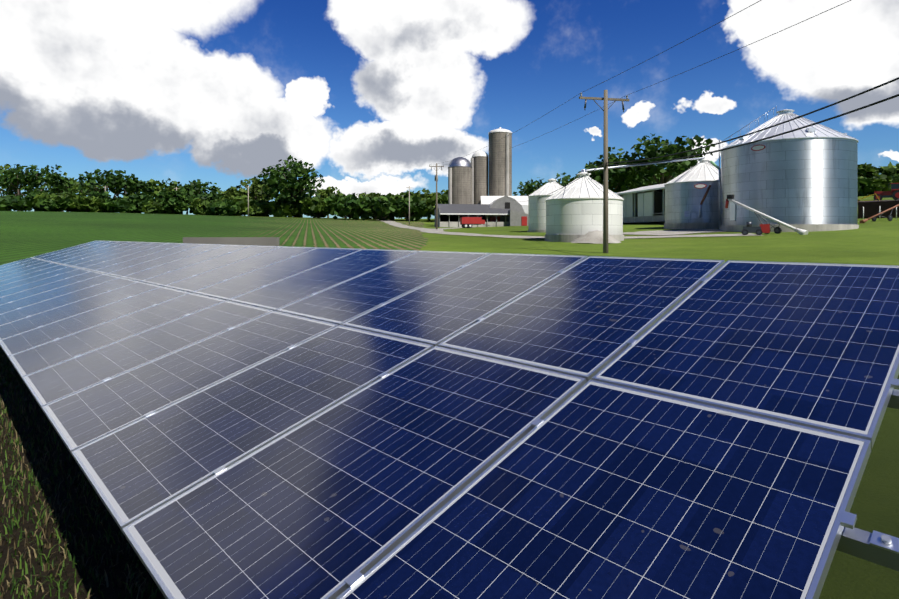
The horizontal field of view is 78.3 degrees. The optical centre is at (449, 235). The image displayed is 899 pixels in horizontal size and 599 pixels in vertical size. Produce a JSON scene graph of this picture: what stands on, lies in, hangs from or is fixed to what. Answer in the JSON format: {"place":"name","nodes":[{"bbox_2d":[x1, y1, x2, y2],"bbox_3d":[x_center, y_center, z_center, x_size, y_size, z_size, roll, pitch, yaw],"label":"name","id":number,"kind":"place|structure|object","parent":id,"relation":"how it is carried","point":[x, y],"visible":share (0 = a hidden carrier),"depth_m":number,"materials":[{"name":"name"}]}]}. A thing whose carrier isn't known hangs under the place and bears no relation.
{"place":"outdoors","nodes":[
{"label":"outdoors","id":0,"kind":"place"},
{"bbox_2d":[0,346,163,598],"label":"grass","id":1,"kind":"structure","parent":0,"point":[6,376],"depth_m":3.41,"materials":[{"name":"green plant"}]},
{"bbox_2d":[380,220,442,229],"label":"field lane","id":2,"kind":"structure","parent":0,"point":[395,224],"depth_m":132.99,"materials":[{"name":"grey gravel"}]},
{"bbox_2d":[0,195,898,598],"bbox_3d":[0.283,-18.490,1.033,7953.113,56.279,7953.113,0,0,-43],"label":"ground","id":3,"kind":"structure","parent":0,"point":[36,233],"depth_m":28.64,"materials":[{"name":"green plant"}]},
{"bbox_2d":[0,191,447,220],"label":"tree line","id":4,"kind":"object","parent":3,"relation":"on","point":[362,207],"visible":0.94,"depth_m":182.18,"materials":[{"name":"green plant"}]},
{"bbox_2d":[0,164,447,220],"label":"tree line","id":5,"kind":"object","parent":3,"relation":"on","point":[190,193],"visible":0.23,"depth_m":214.50,"materials":[{"name":"green plant"}]},
{"bbox_2d":[248,185,248,216],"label":"field pole","id":6,"kind":"object","parent":3,"relation":"on","point":[248,200],"visible":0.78,"depth_m":176.87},
{"bbox_2d":[256,155,324,214],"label":"field oak tree","id":7,"kind":"object","parent":3,"relation":"on","point":[276,181],"visible":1,"depth_m":186.95,"materials":[{"name":"green plant"}]},
{"bbox_2d":[406,186,409,223],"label":"field pole","id":8,"kind":"object","parent":3,"relation":"on","point":[409,204],"visible":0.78,"depth_m":150.25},
{"bbox_2d":[429,163,443,228],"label":"utility pole","id":9,"kind":"object","parent":3,"relation":"on","point":[436,176],"visible":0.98,"depth_m":86.97,"materials":[{"name":"brown wood"}]},
{"bbox_2d":[0,240,898,598],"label":"solar array","id":10,"kind":"object","parent":3,"relation":"on","point":[256,422],"visible":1,"depth_m":2.34,"materials":[{"name":"blue glass"}]},
{"bbox_2d":[448,157,471,203],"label":"domed silo","id":11,"kind":"object","parent":3,"relation":"on","point":[459,182],"visible":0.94,"depth_m":138.34,"materials":[{"name":"concrete"}]},
{"bbox_2d":[460,217,489,227],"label":"forage wagon","id":12,"kind":"object","parent":3,"relation":"on","point":[467,222],"visible":0.96,"depth_m":106.97,"materials":[{"name":"red paint"}]},
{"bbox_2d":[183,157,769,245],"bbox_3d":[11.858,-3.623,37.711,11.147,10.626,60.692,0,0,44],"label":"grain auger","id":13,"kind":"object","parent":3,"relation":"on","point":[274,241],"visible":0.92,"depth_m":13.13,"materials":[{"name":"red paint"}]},
{"bbox_2d":[471,151,488,203],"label":"silo","id":14,"kind":"object","parent":3,"relation":"on","point":[479,177],"visible":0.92,"depth_m":144.88,"materials":[{"name":"concrete"}]},
{"bbox_2d":[488,127,511,195],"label":"tall silo","id":15,"kind":"object","parent":3,"relation":"on","point":[500,173],"visible":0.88,"depth_m":142.81,"materials":[{"name":"concrete"}]},
{"bbox_2d":[528,178,562,231],"bbox_3d":[12.251,-2.882,65.848,5.800,7.750,5.800,0,0,-43],"label":"grain bin","id":16,"kind":"object","parent":3,"relation":"on","point":[536,213],"visible":0.38,"depth_m":64.18,"materials":[{"name":"metal"}]},
{"bbox_2d":[435,183,665,226],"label":"farm buildings","id":17,"kind":"structure","parent":3,"relation":"on","point":[645,204],"depth_m":121.56,"materials":[{"name":"white metal"}]},
{"bbox_2d":[545,172,623,241],"bbox_3d":[10.799,-1.764,44.381,6.200,6.650,6.200,0,0,-43],"label":"grain bin","id":18,"kind":"object","parent":3,"relation":"on","point":[574,210],"visible":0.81,"depth_m":42.05,"materials":[{"name":"metal"}]},
{"bbox_2d":[571,230,620,243],"bbox_3d":[10.991,0.120,41.151,3.743,0.983,3.807,0,0,-43],"label":"gravel pile","id":19,"kind":"object","parent":3,"relation":"on","point":[595,237],"visible":0.9,"depth_m":40.22,"materials":[{"name":"white gravel"}]},
{"bbox_2d":[579,90,629,252],"bbox_3d":[8.695,-2.377,30.767,3.000,11.400,0.380,0,0,-11],"label":"utility pole","id":20,"kind":"object","parent":3,"relation":"on","point":[605,191],"visible":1,"depth_m":30.64,"materials":[{"name":"brown wood"}]},
{"bbox_2d":[438,0,898,197],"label":"power lines","id":21,"kind":"object","parent":20,"relation":"attached to","point":[877,102],"visible":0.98,"depth_m":19.86,"materials":[{"name":"grey metal"}]},
{"bbox_2d":[513,133,714,195],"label":"trees","id":22,"kind":"object","parent":3,"relation":"on","point":[625,179],"visible":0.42,"depth_m":117.12,"materials":[{"name":"green plant"}]},
{"bbox_2d":[623,229,725,234],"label":"yard gravel","id":23,"kind":"structure","parent":3,"relation":"on","point":[667,232],"depth_m":53.67,"materials":[{"name":"grey gravel"}]},
{"bbox_2d":[664,159,718,228],"bbox_3d":[29.290,-4.072,62.996,8.600,9.350,9.021,0,0,-43],"label":"grain bin","id":24,"kind":"object","parent":3,"relation":"on","point":[685,191],"visible":0.54,"depth_m":60.32,"materials":[{"name":"metal"}]},
{"bbox_2d":[725,195,807,234],"bbox_3d":[26.367,-1.714,46.331,1.690,3.754,7.114,0,0,-27],"label":"grain auger","id":25,"kind":"object","parent":3,"relation":"on","point":[778,230],"visible":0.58,"depth_m":46.02,"materials":[{"name":"paint"}]},
{"bbox_2d":[715,106,858,231],"bbox_3d":[31.885,-5.736,52.364,11.200,12.914,11.200,0,0,-43],"label":"grain bin","id":26,"kind":"object","parent":3,"relation":"on","point":[806,178],"visible":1,"depth_m":47.79,"materials":[{"name":"metal"}]},
{"bbox_2d":[858,162,898,195],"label":"hill trees","id":27,"kind":"object","parent":3,"relation":"on","point":[871,179],"visible":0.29,"depth_m":138.83,"materials":[{"name":"green plant"}]},
{"bbox_2d":[858,200,898,218],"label":"silage bank","id":28,"kind":"structure","parent":3,"relation":"on","point":[871,208],"depth_m":63.09,"materials":[{"name":"plastic"}]},
{"bbox_2d":[860,204,898,222],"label":"grain auger","id":29,"kind":"object","parent":3,"relation":"on","point":[889,218],"visible":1,"depth_m":56.30,"materials":[{"name":"metal"}]},
{"bbox_2d":[863,206,896,219],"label":"fence posts","id":30,"kind":"object","parent":3,"relation":"on","point":[879,212],"visible":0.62,"depth_m":59.84,"materials":[{"name":"white paint"}]},
{"bbox_2d":[874,183,898,199],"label":"tractor","id":31,"kind":"object","parent":3,"relation":"on","point":[893,193],"visible":0.81,"depth_m":97.11,"materials":[{"name":"red paint"}]},
{"bbox_2d":[0,0,898,218],"label":"sky","id":32,"kind":"structure","parent":0,"point":[372,94],"materials":[{"name":"blue"}]},
{"bbox_2d":[420,227,758,238],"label":"farm lane","id":33,"kind":"structure","parent":0,"point":[438,231],"depth_m":50.30,"materials":[{"name":"grey gravel"}]},
{"bbox_2d":[858,194,879,200],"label":"hay rake","id":34,"kind":"object","parent":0,"point":[870,200],"visible":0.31,"depth_m":94.40,"materials":[{"name":"yellow paint"}]}
]}

